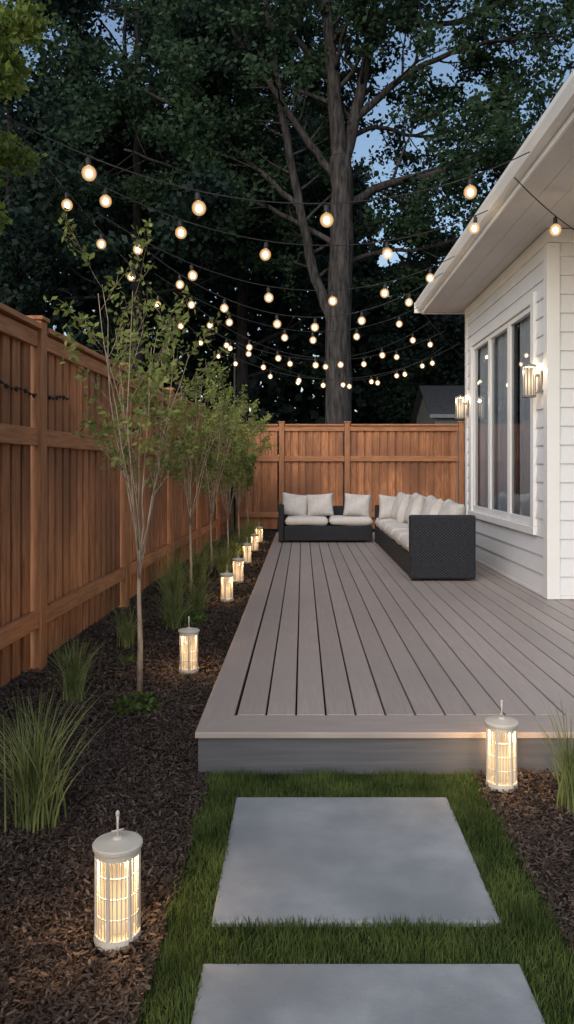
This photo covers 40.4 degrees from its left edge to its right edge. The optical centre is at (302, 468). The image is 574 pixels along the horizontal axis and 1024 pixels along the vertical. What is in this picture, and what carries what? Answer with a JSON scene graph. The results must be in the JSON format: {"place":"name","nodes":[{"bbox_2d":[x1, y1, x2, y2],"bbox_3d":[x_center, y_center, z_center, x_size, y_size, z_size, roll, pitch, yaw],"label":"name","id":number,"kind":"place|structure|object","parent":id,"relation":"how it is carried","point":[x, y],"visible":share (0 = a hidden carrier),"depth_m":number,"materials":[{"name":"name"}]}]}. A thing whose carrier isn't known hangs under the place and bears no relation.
{"place":"outdoors","nodes":[
{"label":"outdoors","id":0,"kind":"place"},
{"bbox_2d":[10,490,374,674],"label":"ground","id":1,"kind":"structure","parent":0,"point":[232,519],"depth_m":17.98,"materials":[{"name":"soil"}]},
{"bbox_2d":[0,0,56,235],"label":"garden tree","id":2,"kind":"object","parent":1,"relation":"on","point":[16,26],"visible":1,"depth_m":4.90,"materials":[{"name":"green plant"}]},
{"bbox_2d":[0,3,189,507],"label":"background tree","id":3,"kind":"object","parent":1,"relation":"on","point":[42,98],"visible":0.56,"depth_m":23.73,"materials":[{"name":"green plant"}]},
{"bbox_2d":[15,0,258,362],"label":"background tree","id":4,"kind":"object","parent":1,"relation":"on","point":[109,332],"visible":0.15,"depth_m":32.04,"materials":[{"name":"green plant"}]},
{"bbox_2d":[0,0,320,375],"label":"background tree","id":5,"kind":"object","parent":1,"relation":"on","point":[74,12],"visible":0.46,"depth_m":25.66,"materials":[{"name":"green plant"}]},
{"bbox_2d":[0,26,487,496],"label":"woodland","id":6,"kind":"object","parent":1,"relation":"on","point":[291,404],"visible":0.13,"depth_m":38.99,"materials":[{"name":"green plant"}]},
{"bbox_2d":[83,0,432,423],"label":"background tree","id":7,"kind":"object","parent":1,"relation":"on","point":[321,194],"visible":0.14,"depth_m":30.92,"materials":[{"name":"green plant"}]},
{"bbox_2d":[13,0,573,505],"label":"oak tree","id":8,"kind":"object","parent":1,"relation":"on","point":[373,24],"visible":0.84,"depth_m":23.96,"materials":[{"name":"green plant"}]},
{"bbox_2d":[236,421,464,528],"bbox_3d":[3.575,0.200,17.497,10.149,2.500,0.147,0,0,0],"label":"wooden fence","id":9,"kind":"object","parent":1,"relation":"on","point":[394,460],"visible":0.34,"depth_m":17.50,"materials":[{"name":"brown wood"}]},
{"bbox_2d":[195,532,573,774],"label":"wooden deck","id":10,"kind":"structure","parent":1,"relation":"on","point":[356,656],"depth_m":4.63,"materials":[{"name":"grey wood"}]},
{"bbox_2d":[278,492,372,541],"bbox_3d":[0.383,0.787,12.950,1.547,0.785,0.800,0,0,0],"label":"outdoor sofa","id":11,"kind":"object","parent":10,"relation":"on","point":[320,517],"visible":1,"depth_m":12.61,"materials":[{"name":"wicker"}]},
{"bbox_2d":[375,492,475,578],"bbox_3d":[1.485,0.754,10.330,0.710,0.852,4.100,0,0,0],"label":"outdoor sofa","id":12,"kind":"object","parent":10,"relation":"on","point":[418,536],"visible":1,"depth_m":8.28,"materials":[{"name":"wicker"}]},
{"bbox_2d":[356,209,464,423],"bbox_3d":[6.386,-5.499,38.165,8.244,14.049,8.668,0,0,-21],"label":"background tree","id":13,"kind":"object","parent":1,"relation":"on","point":[383,399],"visible":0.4,"depth_m":36.89,"materials":[{"name":"green plant"}]},
{"bbox_2d":[410,386,464,502],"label":"house","id":14,"kind":"structure","parent":1,"relation":"on","point":[434,404],"depth_m":32.35,"materials":[{"name":"grey"}]},
{"bbox_2d":[449,196,485,349],"bbox_3d":[11.822,-5.835,33.560,9.187,14.640,8.895,0,0,-33],"label":"background tree","id":15,"kind":"object","parent":1,"relation":"on","point":[460,336],"depth_m":34.55,"materials":[{"name":"green plant"}]},
{"bbox_2d":[414,69,573,599],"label":"house","id":16,"kind":"structure","parent":1,"relation":"on","point":[503,282],"depth_m":7.53,"materials":[{"name":"white"}]},
{"bbox_2d":[33,145,487,257],"bbox_3d":[-0.198,-2.034,6.268,3.727,0.739,0.104,0,0,-15],"label":"string light","id":17,"kind":"object","parent":16,"relation":"hanging from","point":[180,225],"visible":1,"depth_m":6.23,"materials":[{"name":"black rubber"}]},
{"bbox_2d":[0,113,529,223],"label":"string light","id":18,"kind":"object","parent":16,"relation":"hanging from","point":[197,193],"visible":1,"depth_m":5.03,"materials":[{"name":"black rubber"}]},
{"bbox_2d":[96,212,454,303],"bbox_3d":[-0.124,-1.952,7.598,3.656,0.703,0.104,0,0,-19],"label":"string light","id":19,"kind":"object","parent":16,"relation":"hanging from","point":[331,292],"visible":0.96,"depth_m":7.54,"materials":[{"name":"black rubber"}]},
{"bbox_2d":[154,273,417,341],"bbox_3d":[-0.076,-1.958,10.001,3.716,0.692,0.103,0,0,-26],"label":"string light","id":20,"kind":"object","parent":16,"relation":"hanging from","point":[284,330],"visible":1,"depth_m":9.93,"materials":[{"name":"black rubber"}]},
{"bbox_2d":[131,238,441,329],"bbox_3d":[-0.100,-1.966,8.552,3.476,0.915,0.102,0,0,-12],"label":"string light","id":21,"kind":"object","parent":16,"relation":"hanging from","point":[276,315],"visible":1,"depth_m":8.52,"materials":[{"name":"black rubber"}]},
{"bbox_2d":[421,311,464,360],"bbox_3d":[2.611,-2.300,14.072,0.030,0.087,6.562,0,0,18],"label":"support cable","id":22,"kind":"object","parent":16,"relation":"attached to","point":[443,337],"visible":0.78,"depth_m":13.44,"materials":[{"name":"black rubber"}]},
{"bbox_2d":[177,291,430,366],"bbox_3d":[0.126,-1.922,11.249,3.879,0.961,0.109,0,0,-19],"label":"string light","id":23,"kind":"object","parent":22,"relation":"hanging from","point":[315,365],"visible":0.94,"depth_m":11.25,"materials":[{"name":"black rubber"}]},
{"bbox_2d":[199,325,445,367],"bbox_3d":[0.350,-1.924,12.550,4.035,0.680,0.108,0,0,-7],"label":"string light","id":24,"kind":"object","parent":22,"relation":"hanging from","point":[248,354],"visible":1,"depth_m":12.54,"materials":[{"name":"black rubber"}]},
{"bbox_2d":[208,325,442,387],"bbox_3d":[0.527,-1.907,13.795,4.546,0.992,0.104,0,0,-20],"label":"string light","id":25,"kind":"object","parent":22,"relation":"hanging from","point":[325,379],"visible":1,"depth_m":13.73,"materials":[{"name":"black rubber"}]},
{"bbox_2d":[219,344,457,385],"bbox_3d":[0.635,-1.882,14.401,4.452,0.783,0.113,0,0,5],"label":"string light","id":26,"kind":"object","parent":22,"relation":"hanging from","point":[346,378],"visible":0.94,"depth_m":14.38,"materials":[{"name":"black rubber"}]},
{"bbox_2d":[455,395,468,419],"bbox_3d":[2.151,-0.827,10.560,0.175,0.334,0.134,0,0,0],"label":"wall lamp","id":27,"kind":"object","parent":16,"relation":"attached to","point":[460,403],"visible":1,"depth_m":10.52,"materials":[{"name":"white glass"}]},
{"bbox_2d":[469,291,536,534],"bbox_3d":[2.288,-0.530,8.935,0.160,2.340,2.910,0,0,0],"label":"window","id":28,"kind":"structure","parent":16,"relation":"in","point":[499,351],"depth_m":8.96,"materials":[{"name":"clear glass"}]},
{"bbox_2d":[522,363,541,397],"bbox_3d":[2.151,-0.827,7.340,0.175,0.334,0.134,0,0,0],"label":"wall lamp","id":29,"kind":"object","parent":16,"relation":"attached to","point":[530,375],"visible":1,"depth_m":7.30,"materials":[{"name":"white glass"}]},
{"bbox_2d":[514,177,573,232],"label":"string light","id":30,"kind":"object","parent":16,"relation":"hanging from","point":[555,229],"visible":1,"depth_m":6.11,"materials":[{"name":"black rubber"}]},
{"bbox_2d":[0,531,573,1023],"bbox_3d":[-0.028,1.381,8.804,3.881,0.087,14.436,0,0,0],"label":"mulch","id":31,"kind":"object","parent":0,"point":[152,872],"visible":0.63,"depth_m":3.13,"materials":[{"name":"brown wood"}]},
{"bbox_2d":[0,681,116,839],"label":"ornamental grass","id":32,"kind":"object","parent":31,"relation":"on","point":[34,791],"depth_m":2.98,"materials":[{"name":"green plant"}]},
{"bbox_2d":[43,632,107,706],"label":"ornamental grass","id":33,"kind":"object","parent":31,"relation":"on","point":[73,687],"depth_m":4.63,"materials":[{"name":"green plant"}]},
{"bbox_2d":[0,302,232,685],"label":"wooden fence","id":34,"kind":"object","parent":31,"relation":"on","point":[73,559],"visible":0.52,"depth_m":6.07,"materials":[{"name":"brown wood"}]},
{"bbox_2d":[0,380,69,399],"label":"garland","id":35,"kind":"object","parent":34,"relation":"attached to","point":[16,388],"visible":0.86,"depth_m":5.17,"materials":[{"name":"black rubber"}]},
{"bbox_2d":[92,810,142,952],"bbox_3d":[-0.545,1.196,2.300,0.146,0.379,0.146,0,0,-17],"label":"garden lantern","id":36,"kind":"object","parent":31,"relation":"on","point":[117,888],"visible":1,"depth_m":2.25,"materials":[{"name":"metal"}]},
{"bbox_2d":[104,601,149,650],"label":"ornamental grass","id":37,"kind":"object","parent":31,"relation":"on","point":[126,631],"depth_m":6.07,"materials":[{"name":"green plant"}]},
{"bbox_2d":[117,652,136,663],"bbox_3d":[-1.246,1.365,5.599,0.210,0.096,0.220,0,0,0],"label":"plant","id":38,"kind":"object","parent":31,"relation":"on","point":[121,657],"visible":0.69,"depth_m":5.57,"materials":[{"name":"green plant"}]},
{"bbox_2d":[109,691,164,718],"bbox_3d":[-0.947,1.344,4.496,0.321,0.132,0.310,0,0,0],"label":"plant","id":39,"kind":"object","parent":31,"relation":"on","point":[135,704],"visible":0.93,"depth_m":4.47,"materials":[{"name":"green plant"}]},
{"bbox_2d":[43,207,231,692],"bbox_3d":[-0.990,-0.112,4.820,1.101,3.064,1.260,0,0,0],"label":"young tree","id":40,"kind":"object","parent":31,"relation":"on","point":[149,395],"visible":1,"depth_m":4.77,"materials":[{"name":"green plant"}]},
{"bbox_2d":[142,555,198,607],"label":"ornamental grass","id":41,"kind":"object","parent":31,"relation":"on","point":[172,589],"depth_m":7.88,"materials":[{"name":"green plant"}]},
{"bbox_2d":[145,583,197,631],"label":"ornamental grass","id":42,"kind":"object","parent":31,"relation":"on","point":[172,617],"depth_m":6.72,"materials":[{"name":"green plant"}]},
{"bbox_2d":[150,545,197,592],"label":"ornamental grass","id":43,"kind":"object","parent":31,"relation":"on","point":[173,567],"depth_m":8.78,"materials":[{"name":"green plant"}]},
{"bbox_2d":[162,603,207,627],"bbox_3d":[-1.051,1.307,6.998,0.424,0.211,0.417,0,0,0],"label":"plant","id":44,"kind":"object","parent":31,"relation":"on","point":[190,612],"visible":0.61,"depth_m":6.95,"materials":[{"name":"green plant"}]},
{"bbox_2d":[178,616,199,673],"bbox_3d":[-0.775,1.196,5.320,0.146,0.379,0.146,0,0,-7],"label":"garden lantern","id":45,"kind":"object","parent":31,"relation":"on","point":[188,649],"visible":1,"depth_m":5.27,"materials":[{"name":"glass"}]},
{"bbox_2d":[175,539,225,583],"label":"ornamental grass","id":46,"kind":"object","parent":31,"relation":"on","point":[198,571],"depth_m":9.37,"materials":[{"name":"green plant"}]},
{"bbox_2d":[178,572,225,611],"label":"ornamental grass","id":47,"kind":"object","parent":31,"relation":"on","point":[199,603],"depth_m":7.58,"materials":[{"name":"green plant"}]},
{"bbox_2d":[157,361,258,593],"bbox_3d":[-1.076,0.091,8.727,1.202,2.659,0.755,0,0,0],"label":"young tree","id":48,"kind":"object","parent":31,"relation":"on","point":[195,450],"visible":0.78,"depth_m":8.64,"materials":[{"name":"green plant"}]},
{"bbox_2d":[188,528,228,567],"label":"ornamental grass","id":49,"kind":"object","parent":31,"relation":"on","point":[214,547],"depth_m":10.97,"materials":[{"name":"green plant"}]},
{"bbox_2d":[181,382,248,572],"bbox_3d":[-1.182,0.116,10.624,0.960,2.610,1.038,0,0,0],"label":"young tree","id":50,"kind":"object","parent":31,"relation":"on","point":[214,458],"visible":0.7,"depth_m":10.39,"materials":[{"name":"green plant"}]},
{"bbox_2d":[204,542,238,578],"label":"ornamental grass","id":51,"kind":"object","parent":31,"relation":"on","point":[222,564],"depth_m":9.88,"materials":[{"name":"green plant"}]},
{"bbox_2d":[184,375,260,554],"bbox_3d":[-1.315,-0.021,12.081,1.235,2.882,0.940,0,0,31],"label":"young tree","id":52,"kind":"object","parent":31,"relation":"on","point":[229,469],"visible":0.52,"depth_m":11.99,"materials":[{"name":"green plant"}]},
{"bbox_2d":[220,565,233,601],"bbox_3d":[-0.790,1.196,8.150,0.146,0.379,0.146,0,0,43],"label":"garden lantern","id":53,"kind":"object","parent":31,"relation":"on","point":[227,589],"visible":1,"depth_m":8.10,"materials":[{"name":"glass"}]},
{"bbox_2d":[233,353,235,531],"bbox_3d":[-1.500,-0.550,17.250,0.060,4.000,0.057,0,0,0],"label":"light pole","id":54,"kind":"object","parent":31,"relation":"on","point":[234,354],"visible":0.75,"depth_m":17.23,"materials":[{"name":"metal"}]},
{"bbox_2d":[0,109,233,359],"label":"string light","id":55,"kind":"object","parent":54,"relation":"hanging from","point":[67,194],"visible":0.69,"depth_m":7.15,"materials":[{"name":"black rubber"}]},
{"bbox_2d":[222,531,250,564],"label":"ornamental grass","id":56,"kind":"object","parent":31,"relation":"on","point":[235,549],"depth_m":11.29,"materials":[{"name":"green plant"}]},
{"bbox_2d":[232,551,243,582],"bbox_3d":[-0.785,1.196,9.500,0.146,0.379,0.146,0,0,2],"label":"garden lantern","id":57,"kind":"object","parent":31,"relation":"on","point":[238,568],"visible":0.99,"depth_m":9.45,"materials":[{"name":"glass"}]},
{"bbox_2d":[204,384,272,538],"bbox_3d":[-1.118,-0.012,13.621,1.525,2.864,0.803,0,0,-29],"label":"young tree","id":58,"kind":"object","parent":31,"relation":"on","point":[258,424],"visible":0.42,"depth_m":13.61,"materials":[{"name":"green plant"}]},
{"bbox_2d":[226,521,257,555],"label":"ornamental grass","id":59,"kind":"object","parent":31,"relation":"on","point":[243,537],"depth_m":12.57,"materials":[{"name":"green plant"}]},
{"bbox_2d":[242,542,251,563],"bbox_3d":[-0.810,1.196,11.400,0.146,0.379,0.146,0,0,-38],"label":"garden lantern","id":60,"kind":"object","parent":31,"relation":"on","point":[247,552],"visible":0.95,"depth_m":11.35,"materials":[{"name":"glass"}]},
{"bbox_2d":[236,515,257,542],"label":"ornamental grass","id":61,"kind":"object","parent":31,"relation":"on","point":[249,532],"depth_m":13.87,"materials":[{"name":"green plant"}]},
{"bbox_2d":[223,399,274,522],"bbox_3d":[-1.143,0.022,15.635,0.865,2.797,1.394,0,0,-29],"label":"young tree","id":62,"kind":"object","parent":31,"relation":"on","point":[248,482],"visible":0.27,"depth_m":15.35,"materials":[{"name":"green plant"}]},
{"bbox_2d":[237,512,262,536],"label":"ornamental grass","id":63,"kind":"object","parent":31,"relation":"on","point":[253,523],"depth_m":15.07,"materials":[{"name":"green plant"}]},
{"bbox_2d":[250,529,258,551],"bbox_3d":[-0.800,1.196,13.000,0.146,0.379,0.146,0,0,12],"label":"garden lantern","id":64,"kind":"object","parent":31,"relation":"on","point":[254,546],"visible":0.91,"depth_m":12.95,"materials":[{"name":"glass"}]},
{"bbox_2d":[255,522,262,541],"bbox_3d":[-0.810,1.196,14.600,0.146,0.379,0.146,0,0,-28],"label":"garden lantern","id":65,"kind":"object","parent":31,"relation":"on","point":[259,530],"visible":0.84,"depth_m":14.55,"materials":[{"name":"glass"}]},
{"bbox_2d":[484,699,518,792],"bbox_3d":[0.867,1.196,3.400,0.146,0.379,0.146,0,0,33],"label":"garden lantern","id":66,"kind":"object","parent":31,"relation":"on","point":[501,752],"visible":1,"depth_m":3.35,"materials":[{"name":"metal"}]},
{"bbox_2d":[528,694,573,815],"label":"ornamental grass","id":67,"kind":"object","parent":31,"relation":"on","point":[567,773],"depth_m":3.17,"materials":[{"name":"green plant"}]},
{"bbox_2d":[0,0,573,455],"label":"sky","id":68,"kind":"structure","parent":0,"point":[362,145],"materials":[{"name":"blue"}]},
{"bbox_2d":[128,766,573,1023],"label":"lawn","id":69,"kind":"structure","parent":0,"point":[364,940],"depth_m":2.30,"materials":[{"name":"plant"}]},
{"bbox_2d":[211,797,500,926],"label":"paving slab","id":70,"kind":"structure","parent":69,"relation":"on","point":[355,859],"depth_m":2.71,"materials":[{"name":"concrete"}]},
{"bbox_2d":[192,964,544,1023],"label":"paving slab","id":71,"kind":"structure","parent":69,"relation":"on","point":[365,993],"depth_m":2.04,"materials":[{"name":"concrete"}]}
]}

